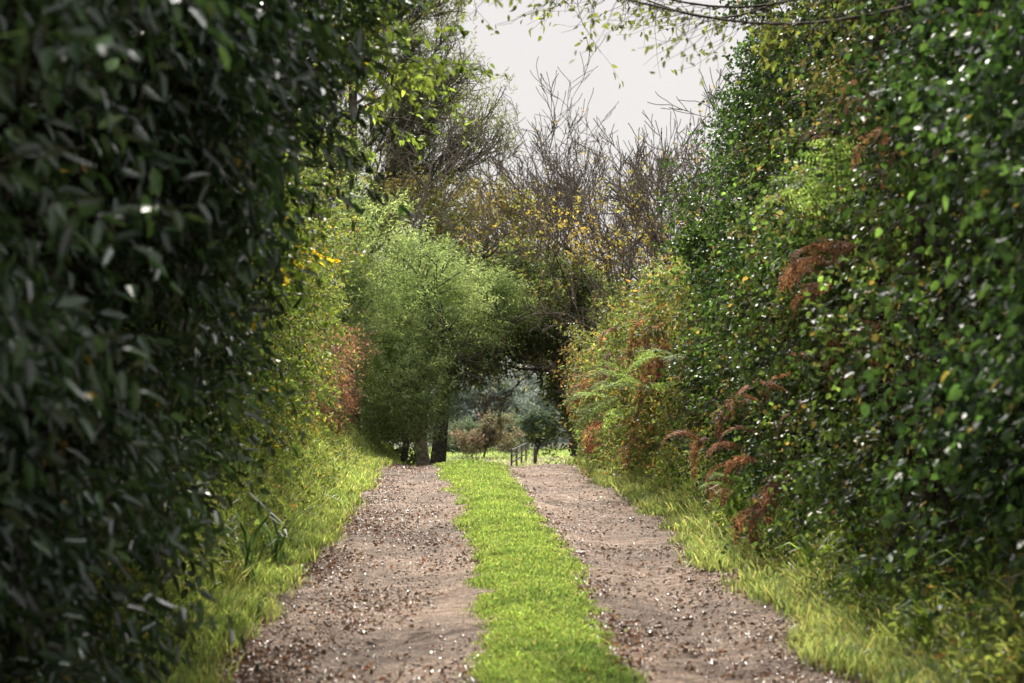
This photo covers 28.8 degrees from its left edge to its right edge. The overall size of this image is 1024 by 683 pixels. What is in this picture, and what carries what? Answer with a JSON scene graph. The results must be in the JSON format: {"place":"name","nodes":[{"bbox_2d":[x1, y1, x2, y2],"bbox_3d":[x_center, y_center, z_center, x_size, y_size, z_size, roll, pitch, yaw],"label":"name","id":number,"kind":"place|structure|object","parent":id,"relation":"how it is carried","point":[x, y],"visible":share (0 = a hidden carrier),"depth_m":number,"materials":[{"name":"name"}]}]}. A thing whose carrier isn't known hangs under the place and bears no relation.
{"place":"outdoors","nodes":[
{"label":"outdoors","id":0,"kind":"place"},
{"bbox_2d":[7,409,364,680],"bbox_3d":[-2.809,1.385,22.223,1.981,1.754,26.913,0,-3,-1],"label":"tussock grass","id":1,"kind":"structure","parent":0,"point":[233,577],"depth_m":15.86,"materials":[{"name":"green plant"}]},
{"bbox_2d":[118,456,562,682],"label":"gravel track","id":2,"kind":"structure","parent":0,"point":[385,664],"depth_m":13.72,"materials":[{"name":"brown gravel"}]},
{"bbox_2d":[189,463,980,682],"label":"fallen leaves","id":3,"kind":"object","parent":2,"relation":"on","point":[251,656],"visible":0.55,"depth_m":13.21,"materials":[{"name":"brown plant"}]},
{"bbox_2d":[394,447,573,466],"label":"meadow grass","id":4,"kind":"structure","parent":0,"point":[499,455],"depth_m":92.50,"materials":[{"name":"green plant"}]},
{"bbox_2d":[0,417,1022,681],"bbox_3d":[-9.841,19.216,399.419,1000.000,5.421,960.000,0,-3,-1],"label":"ground","id":5,"kind":"structure","parent":0,"point":[446,459],"depth_m":91.52,"materials":[{"name":"soil"}]},
{"bbox_2d":[8,403,375,676],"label":"verge weeds","id":6,"kind":"object","parent":5,"relation":"on","point":[132,571],"visible":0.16,"depth_m":17.79,"materials":[{"name":"green plant"}]},
{"bbox_2d":[0,0,389,682],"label":"laurel bush","id":7,"kind":"object","parent":5,"relation":"on","point":[40,306],"visible":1,"depth_m":7.03,"materials":[{"name":"green plant"}]},
{"bbox_2d":[0,410,411,682],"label":"verge grass","id":8,"kind":"structure","parent":5,"relation":"on","point":[310,533],"depth_m":15.52,"materials":[{"name":"green plant"}]},
{"bbox_2d":[0,0,433,682],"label":"laurel bush","id":9,"kind":"object","parent":5,"relation":"on","point":[172,336],"visible":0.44,"depth_m":9.43,"materials":[{"name":"green plant"}]},
{"bbox_2d":[270,0,451,122],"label":"overhanging branch","id":10,"kind":"object","parent":9,"relation":"attached to","point":[387,55],"visible":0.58,"depth_m":10.60,"materials":[{"name":"green plant"}]},
{"bbox_2d":[213,512,294,578],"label":"strap leaf plant","id":11,"kind":"object","parent":5,"relation":"on","point":[250,546],"visible":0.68,"depth_m":14.62,"materials":[{"name":"green plant"}]},
{"bbox_2d":[120,6,392,501],"bbox_3d":[-3.130,-1.229,19.510,3.774,6.775,8.846,0,-3,-1],"label":"hawthorn bush","id":12,"kind":"object","parent":5,"relation":"on","point":[298,324],"visible":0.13,"depth_m":21.45,"materials":[{"name":"green plant"}]},
{"bbox_2d":[288,243,341,270],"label":"overhanging branch","id":13,"kind":"object","parent":12,"relation":"attached to","point":[330,260],"visible":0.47,"depth_m":18.92,"materials":[{"name":"yellow plant"}]},
{"bbox_2d":[283,20,509,120],"bbox_3d":[-1.033,-2.332,16.481,2.007,1.068,0.871,2,-3,-40],"label":"overhanging branch","id":14,"kind":"object","parent":12,"relation":"attached to","point":[399,79],"visible":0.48,"depth_m":16.57,"materials":[{"name":"green plant"}]},
{"bbox_2d":[327,81,476,173],"bbox_3d":[-1.193,-2.080,18.678,1.732,0.958,0.704,0,-3,-1],"label":"overhanging branch","id":15,"kind":"object","parent":12,"relation":"attached to","point":[420,138],"visible":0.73,"depth_m":18.73,"materials":[{"name":"green plant"}]},
{"bbox_2d":[109,0,421,586],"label":"holly bush","id":16,"kind":"object","parent":5,"relation":"on","point":[292,256],"visible":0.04,"depth_m":12.41,"materials":[{"name":"green plant"}]},
{"bbox_2d":[337,23,494,100],"bbox_3d":[-0.831,-1.920,13.225,1.650,0.627,0.806,2,-3,-36],"label":"overhanging branch","id":17,"kind":"object","parent":16,"relation":"attached to","point":[461,69],"visible":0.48,"depth_m":13.40,"materials":[{"name":"green plant"}]},
{"bbox_2d":[196,155,371,473],"bbox_3d":[-4.016,-0.141,26.435,4.500,4.855,8.497,0,-3,-1],"label":"hawthorn bush","id":18,"kind":"object","parent":5,"relation":"on","point":[320,330],"visible":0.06,"depth_m":25.40,"materials":[{"name":"green plant"}]},
{"bbox_2d":[265,371,321,397],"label":"fern","id":19,"kind":"object","parent":18,"relation":"on","point":[320,380],"visible":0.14,"depth_m":24.14,"materials":[{"name":"green plant"}]},
{"bbox_2d":[226,493,350,562],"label":"strap leaf plant","id":20,"kind":"object","parent":5,"relation":"on","point":[276,543],"visible":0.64,"depth_m":16.15,"materials":[{"name":"green plant"}]},
{"bbox_2d":[264,304,382,434],"bbox_3d":[-4.077,0.790,33.701,3.530,3.277,9.306,0,-3,-1],"label":"bramble thicket","id":21,"kind":"object","parent":5,"relation":"on","point":[347,357],"visible":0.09,"depth_m":33.51,"materials":[{"name":"green plant"}]},
{"bbox_2d":[312,389,333,427],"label":"bracken fern","id":22,"kind":"object","parent":21,"relation":"hanging from","point":[322,410],"visible":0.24,"depth_m":30.72,"materials":[{"name":"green plant"}]},
{"bbox_2d":[324,374,356,414],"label":"bracken fern","id":23,"kind":"object","parent":21,"relation":"hanging from","point":[348,397],"visible":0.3,"depth_m":34.22,"materials":[{"name":"brown plant"}]},
{"bbox_2d":[324,398,340,433],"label":"bracken fern","id":24,"kind":"object","parent":5,"relation":"on","point":[339,430],"visible":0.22,"depth_m":32.98,"materials":[{"name":"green plant"}]},
{"bbox_2d":[243,63,422,390],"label":"oak tree","id":25,"kind":"object","parent":5,"relation":"on","point":[352,152],"visible":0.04,"depth_m":49.56,"materials":[{"name":"green plant"}]},
{"bbox_2d":[333,384,359,434],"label":"bracken fern","id":26,"kind":"object","parent":5,"relation":"on","point":[355,402],"visible":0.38,"depth_m":35.72,"materials":[{"name":"brown plant"}]},
{"bbox_2d":[288,153,483,454],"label":"willow tree","id":27,"kind":"object","parent":5,"relation":"on","point":[410,351],"visible":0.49,"depth_m":40.31,"materials":[{"name":"green plant"}]},
{"bbox_2d":[275,0,522,411],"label":"tree","id":28,"kind":"object","parent":5,"relation":"on","point":[404,104],"visible":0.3,"depth_m":60.02,"materials":[{"name":"green plant"}]},
{"bbox_2d":[309,303,593,441],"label":"distant wood","id":29,"kind":"object","parent":5,"relation":"on","point":[561,440],"depth_m":163.95,"materials":[{"name":"green plant"}]},
{"bbox_2d":[353,192,555,462],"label":"willow tree","id":30,"kind":"object","parent":5,"relation":"on","point":[484,321],"visible":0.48,"depth_m":42.64,"materials":[{"name":"green plant"}]},
{"bbox_2d":[317,86,640,465],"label":"field maple tree","id":31,"kind":"object","parent":5,"relation":"on","point":[437,200],"visible":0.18,"depth_m":54.35,"materials":[{"name":"green plant"}]},
{"bbox_2d":[427,407,537,452],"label":"hazy bush","id":32,"kind":"object","parent":5,"relation":"on","point":[470,425],"visible":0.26,"depth_m":103.46,"materials":[{"name":"brown plant"}]},
{"bbox_2d":[448,407,528,457],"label":"garden shrub","id":33,"kind":"object","parent":5,"relation":"on","point":[485,438],"visible":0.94,"depth_m":89.91,"materials":[{"name":"brown plant"}]},
{"bbox_2d":[407,357,577,448],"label":"hazy tree","id":34,"kind":"object","parent":5,"relation":"on","point":[526,403],"visible":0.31,"depth_m":112.00,"materials":[{"name":"green plant"}]},
{"bbox_2d":[337,228,650,465],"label":"oak tree","id":35,"kind":"object","parent":5,"relation":"on","point":[439,449],"visible":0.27,"depth_m":45.67,"materials":[{"name":"green plant"}]},
{"bbox_2d":[511,441,526,465],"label":"wooden fence","id":36,"kind":"object","parent":5,"relation":"on","point":[517,452],"visible":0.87,"depth_m":81.68,"materials":[{"name":"grey wood"}]},
{"bbox_2d":[427,177,626,442],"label":"tree","id":37,"kind":"object","parent":5,"relation":"on","point":[544,219],"visible":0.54,"depth_m":44.83,"materials":[{"name":"brown plant"}]},
{"bbox_2d":[533,447,536,463],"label":"wooden post","id":38,"kind":"object","parent":5,"relation":"on","point":[534,455],"visible":0.79,"depth_m":83.85,"materials":[{"name":"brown wood"}]},
{"bbox_2d":[516,407,560,455],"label":"tree","id":39,"kind":"object","parent":5,"relation":"on","point":[533,416],"visible":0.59,"depth_m":97.62,"materials":[{"name":"green plant"}]},
{"bbox_2d":[432,458,650,682],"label":"grass strip","id":40,"kind":"object","parent":5,"relation":"on","point":[538,603],"depth_m":13.55,"materials":[{"name":"green plant"}]},
{"bbox_2d":[433,153,654,399],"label":"bare tree","id":41,"kind":"object","parent":5,"relation":"on","point":[603,217],"visible":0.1,"depth_m":57.10,"materials":[{"name":"brown plant"}]},
{"bbox_2d":[443,36,649,456],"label":"bare tree","id":42,"kind":"object","parent":5,"relation":"on","point":[527,187],"visible":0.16,"depth_m":61.84,"materials":[{"name":"brown plant"}]},
{"bbox_2d":[443,70,675,376],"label":"bare tree","id":43,"kind":"object","parent":5,"relation":"on","point":[535,166],"visible":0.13,"depth_m":58.81,"materials":[{"name":"brown plant"}]},
{"bbox_2d":[389,79,735,337],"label":"bare tree","id":44,"kind":"object","parent":5,"relation":"on","point":[503,219],"visible":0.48,"depth_m":51.29,"materials":[{"name":"brown plant"}]},
{"bbox_2d":[505,240,678,426],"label":"hazel tree","id":45,"kind":"object","parent":5,"relation":"on","point":[599,294],"visible":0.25,"depth_m":43.18,"materials":[{"name":"green plant"}]},
{"bbox_2d":[493,96,726,388],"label":"bare tree","id":46,"kind":"object","parent":5,"relation":"on","point":[568,179],"visible":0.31,"depth_m":52.45,"materials":[{"name":"brown plant"}]},
{"bbox_2d":[583,377,674,402],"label":"fern","id":47,"kind":"object","parent":5,"relation":"on","point":[620,384],"visible":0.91,"depth_m":24.09,"materials":[{"name":"green plant"}]},
{"bbox_2d":[562,108,720,286],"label":"bare tree","id":48,"kind":"object","parent":5,"relation":"on","point":[679,172],"visible":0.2,"depth_m":55.19,"materials":[{"name":"brown plant"}]},
{"bbox_2d":[566,112,743,311],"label":"bare tree","id":49,"kind":"object","parent":5,"relation":"on","point":[653,237],"visible":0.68,"depth_m":42.57,"materials":[{"name":"brown plant"}]},
{"bbox_2d":[590,130,787,289],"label":"bare tree","id":50,"kind":"object","parent":5,"relation":"on","point":[652,221],"visible":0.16,"depth_m":46.83,"materials":[{"name":"brown plant"}]},
{"bbox_2d":[620,17,792,304],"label":"bare tree","id":51,"kind":"object","parent":5,"relation":"on","point":[689,159],"visible":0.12,"depth_m":47.16,"materials":[{"name":"brown plant"}]},
{"bbox_2d":[547,190,868,488],"bbox_3d":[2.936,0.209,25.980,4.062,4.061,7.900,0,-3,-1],"label":"mixed hedge","id":52,"kind":"object","parent":5,"relation":"on","point":[651,430],"visible":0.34,"depth_m":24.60,"materials":[{"name":"green plant"}]},
{"bbox_2d":[564,378,602,412],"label":"bracken fern","id":53,"kind":"object","parent":52,"relation":"hanging from","point":[572,392],"visible":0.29,"depth_m":33.85,"materials":[{"name":"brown plant"}]},
{"bbox_2d":[563,392,618,437],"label":"fern","id":54,"kind":"object","parent":52,"relation":"on","point":[583,413],"visible":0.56,"depth_m":29.60,"materials":[{"name":"green plant"}]},
{"bbox_2d":[580,412,606,458],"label":"bracken fern","id":55,"kind":"object","parent":52,"relation":"hanging from","point":[587,448],"visible":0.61,"depth_m":31.70,"materials":[{"name":"brown plant"}]},
{"bbox_2d":[581,368,614,399],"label":"bracken fern","id":56,"kind":"object","parent":52,"relation":"hanging from","point":[584,382],"visible":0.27,"depth_m":31.04,"materials":[{"name":"brown plant"}]},
{"bbox_2d":[588,360,629,425],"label":"fern","id":57,"kind":"object","parent":52,"relation":"on","point":[596,385],"visible":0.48,"depth_m":27.85,"materials":[{"name":"green plant"}]},
{"bbox_2d":[597,326,633,363],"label":"bracken fern","id":58,"kind":"object","parent":52,"relation":"hanging from","point":[616,330],"visible":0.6,"depth_m":27.06,"materials":[{"name":"brown plant"}]},
{"bbox_2d":[598,347,637,383],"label":"bracken fern","id":59,"kind":"object","parent":52,"relation":"hanging from","point":[603,377],"visible":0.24,"depth_m":28.84,"materials":[{"name":"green plant"}]},
{"bbox_2d":[585,368,659,432],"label":"fern","id":60,"kind":"object","parent":52,"relation":"on","point":[607,371],"visible":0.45,"depth_m":25.68,"materials":[{"name":"green plant"}]},
{"bbox_2d":[618,408,648,470],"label":"bracken fern","id":61,"kind":"object","parent":52,"relation":"hanging from","point":[627,455],"visible":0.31,"depth_m":26.50,"materials":[{"name":"brown plant"}]},
{"bbox_2d":[633,347,656,420],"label":"bracken fern","id":62,"kind":"object","parent":52,"relation":"hanging from","point":[645,395],"visible":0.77,"depth_m":24.50,"materials":[{"name":"brown plant"}]},
{"bbox_2d":[628,319,671,381],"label":"bracken fern","id":63,"kind":"object","parent":52,"relation":"hanging from","point":[661,365],"visible":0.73,"depth_m":23.67,"materials":[{"name":"brown plant"}]},
{"bbox_2d":[631,312,671,374],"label":"bracken fern","id":64,"kind":"object","parent":52,"relation":"hanging from","point":[640,343],"visible":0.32,"depth_m":24.56,"materials":[{"name":"brown plant"}]},
{"bbox_2d":[697,472,753,502],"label":"fern","id":65,"kind":"object","parent":5,"relation":"on","point":[742,483],"visible":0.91,"depth_m":17.07,"materials":[{"name":"green plant"}]},
{"bbox_2d":[696,482,767,525],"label":"strap leaf plant","id":66,"kind":"object","parent":5,"relation":"on","point":[731,510],"visible":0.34,"depth_m":18.40,"materials":[{"name":"green plant"}]},
{"bbox_2d":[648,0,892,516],"bbox_3d":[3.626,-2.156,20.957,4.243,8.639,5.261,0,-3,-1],"label":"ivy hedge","id":67,"kind":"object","parent":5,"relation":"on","point":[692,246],"visible":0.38,"depth_m":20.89,"materials":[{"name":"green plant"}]},
{"bbox_2d":[622,349,685,381],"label":"fern","id":68,"kind":"object","parent":67,"relation":"on","point":[652,356],"visible":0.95,"depth_m":22.13,"materials":[{"name":"green plant"}]},
{"bbox_2d":[660,429,722,501],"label":"bracken fern","id":69,"kind":"object","parent":67,"relation":"hanging from","point":[689,434],"visible":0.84,"depth_m":20.12,"materials":[{"name":"brown plant"}]},
{"bbox_2d":[583,425,1023,682],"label":"verge weeds","id":70,"kind":"object","parent":5,"relation":"on","point":[981,628],"visible":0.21,"depth_m":11.49,"materials":[{"name":"green plant"}]},
{"bbox_2d":[671,0,948,508],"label":"ivy hedge","id":71,"kind":"object","parent":5,"relation":"on","point":[719,352],"visible":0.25,"depth_m":17.79,"materials":[{"name":"green plant"}]},
{"bbox_2d":[517,0,799,88],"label":"overhanging branch","id":72,"kind":"object","parent":71,"relation":"attached to","point":[550,9],"visible":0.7,"depth_m":17.22,"materials":[{"name":"green plant"}]},
{"bbox_2d":[703,440,743,506],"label":"bracken fern","id":73,"kind":"object","parent":71,"relation":"hanging from","point":[723,444],"visible":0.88,"depth_m":17.35,"materials":[{"name":"brown plant"}]},
{"bbox_2d":[709,390,763,484],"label":"bracken fern","id":74,"kind":"object","parent":71,"relation":"hanging from","point":[737,458],"visible":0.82,"depth_m":16.65,"materials":[{"name":"brown plant"}]},
{"bbox_2d":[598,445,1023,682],"bbox_3d":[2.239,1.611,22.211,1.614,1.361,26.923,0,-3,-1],"label":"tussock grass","id":75,"kind":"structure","parent":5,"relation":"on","point":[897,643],"depth_m":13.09,"materials":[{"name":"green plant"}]},
{"bbox_2d":[784,529,846,570],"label":"strap leaf plant","id":76,"kind":"object","parent":5,"relation":"on","point":[807,550],"visible":0.44,"depth_m":14.15,"materials":[{"name":"green plant"}]},
{"bbox_2d":[812,507,887,556],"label":"strap leaf plant","id":77,"kind":"object","parent":5,"relation":"on","point":[853,537],"visible":0.27,"depth_m":13.77,"materials":[{"name":"green plant"}]},
{"bbox_2d":[818,543,887,599],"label":"strap leaf plant","id":78,"kind":"object","parent":5,"relation":"on","point":[866,576],"visible":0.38,"depth_m":12.27,"materials":[{"name":"green plant"}]},
{"bbox_2d":[829,532,876,566],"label":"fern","id":79,"kind":"object","parent":5,"relation":"on","point":[848,552],"visible":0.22,"depth_m":13.76,"materials":[{"name":"green plant"}]},
{"bbox_2d":[820,504,901,536],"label":"strap leaf plant","id":80,"kind":"object","parent":5,"relation":"on","point":[872,511],"visible":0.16,"depth_m":13.76,"materials":[{"name":"green plant"}]},
{"bbox_2d":[708,0,1023,665],"bbox_3d":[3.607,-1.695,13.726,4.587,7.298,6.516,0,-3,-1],"label":"ivy hedge","id":81,"kind":"object","parent":5,"relation":"on","point":[901,246],"visible":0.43,"depth_m":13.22,"materials":[{"name":"green plant"}]},
{"bbox_2d":[406,0,848,87],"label":"overhanging branch","id":82,"kind":"object","parent":81,"relation":"attached to","point":[710,44],"visible":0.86,"depth_m":14.35,"materials":[{"name":"green plant"}]},
{"bbox_2d":[343,0,964,99],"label":"overhanging branch","id":83,"kind":"object","parent":81,"relation":"attached to","point":[830,21],"visible":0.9,"depth_m":11.31,"materials":[{"name":"green plant"}]},
{"bbox_2d":[730,470,789,549],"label":"bracken fern","id":84,"kind":"object","parent":81,"relation":"hanging from","point":[756,509],"visible":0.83,"depth_m":15.41,"materials":[{"name":"brown plant"}]},
{"bbox_2d":[753,173,808,222],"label":"fern","id":85,"kind":"object","parent":81,"relation":"on","point":[775,194],"visible":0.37,"depth_m":15.92,"materials":[{"name":"green plant"}]},
{"bbox_2d":[729,351,843,444],"bbox_3d":[2.119,0.436,15.461,0.459,0.735,1.152,1,-3,-27],"label":"bracken fern","id":86,"kind":"object","parent":81,"relation":"hanging from","point":[767,383],"visible":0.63,"depth_m":15.57,"materials":[{"name":"brown plant"}]},
{"bbox_2d":[778,266,844,380],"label":"bracken fern","id":87,"kind":"object","parent":81,"relation":"hanging from","point":[813,290],"visible":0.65,"depth_m":14.53,"materials":[{"name":"brown plant"}]},
{"bbox_2d":[796,114,835,170],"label":"bracken fern","id":88,"kind":"object","parent":81,"relation":"hanging from","point":[822,134],"visible":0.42,"depth_m":15.64,"materials":[{"name":"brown plant"}]},
{"bbox_2d":[784,237,856,289],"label":"bracken fern","id":89,"kind":"object","parent":81,"relation":"hanging from","point":[816,259],"visible":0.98,"depth_m":14.00,"materials":[{"name":"brown plant"}]},
{"bbox_2d":[778,138,871,236],"bbox_3d":[2.391,-1.119,14.917,0.664,0.579,1.980,-1,-3,14],"label":"fern","id":90,"kind":"object","parent":81,"relation":"on","point":[809,182],"visible":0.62,"depth_m":14.52,"materials":[{"name":"green plant"}]},
{"bbox_2d":[839,319,885,404],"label":"bracken fern","id":91,"kind":"object","parent":81,"relation":"hanging from","point":[854,332],"visible":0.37,"depth_m":13.17,"materials":[{"name":"brown plant"}]},
{"bbox_2d":[839,79,886,124],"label":"bracken fern","id":92,"kind":"object","parent":81,"relation":"hanging from","point":[855,98],"visible":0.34,"depth_m":13.63,"materials":[{"name":"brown plant"}]},
{"bbox_2d":[851,123,909,189],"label":"bracken fern","id":93,"kind":"object","parent":81,"relation":"hanging from","point":[857,156],"visible":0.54,"depth_m":12.83,"materials":[{"name":"brown plant"}]},
{"bbox_2d":[863,496,968,533],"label":"strap leaf plant","id":94,"kind":"object","parent":5,"relation":"on","point":[914,506],"visible":0.08,"depth_m":13.13,"materials":[{"name":"green plant"}]},
{"bbox_2d":[887,0,971,587],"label":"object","id":95,"kind":"object","parent":5,"relation":"on","point":[927,496],"visible":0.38,"depth_m":11.91,"materials":[{"name":"green plant"}]},
{"bbox_2d":[902,574,956,608],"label":"fern","id":96,"kind":"object","parent":5,"relation":"on","point":[926,577],"visible":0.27,"depth_m":11.22,"materials":[{"name":"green plant"}]},
{"bbox_2d":[889,599,971,651],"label":"strap leaf plant","id":97,"kind":"object","parent":5,"relation":"on","point":[924,616],"visible":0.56,"depth_m":10.51,"materials":[{"name":"green plant"}]},
{"bbox_2d":[892,507,975,551],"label":"strap leaf plant","id":98,"kind":"object","parent":5,"relation":"on","point":[912,529],"visible":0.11,"depth_m":12.32,"materials":[{"name":"green plant"}]},
{"bbox_2d":[930,542,1009,596],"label":"strap leaf plant","id":99,"kind":"object","parent":5,"relation":"on","point":[975,557],"visible":0.34,"depth_m":10.81,"materials":[{"name":"green plant"}]},
{"bbox_2d":[261,0,817,415],"label":"sky","id":100,"kind":"structure","parent":0,"point":[513,48],"materials":[{"name":"white"}]},
{"bbox_2d":[469,456,926,682],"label":"gravel track","id":101,"kind":"structure","parent":0,"point":[624,536],"depth_m":14.15,"materials":[{"name":"brown gravel"}]},
{"bbox_2d":[213,464,877,682],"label":"gravel stones","id":102,"kind":"object","parent":101,"relation":"on","point":[650,633],"visible":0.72,"depth_m":13.18,"materials":[{"name":"gravel"}]},
{"bbox_2d":[561,434,1023,682],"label":"verge grass","id":103,"kind":"structure","parent":0,"point":[839,644],"depth_m":12.09,"materials":[{"name":"green plant"}]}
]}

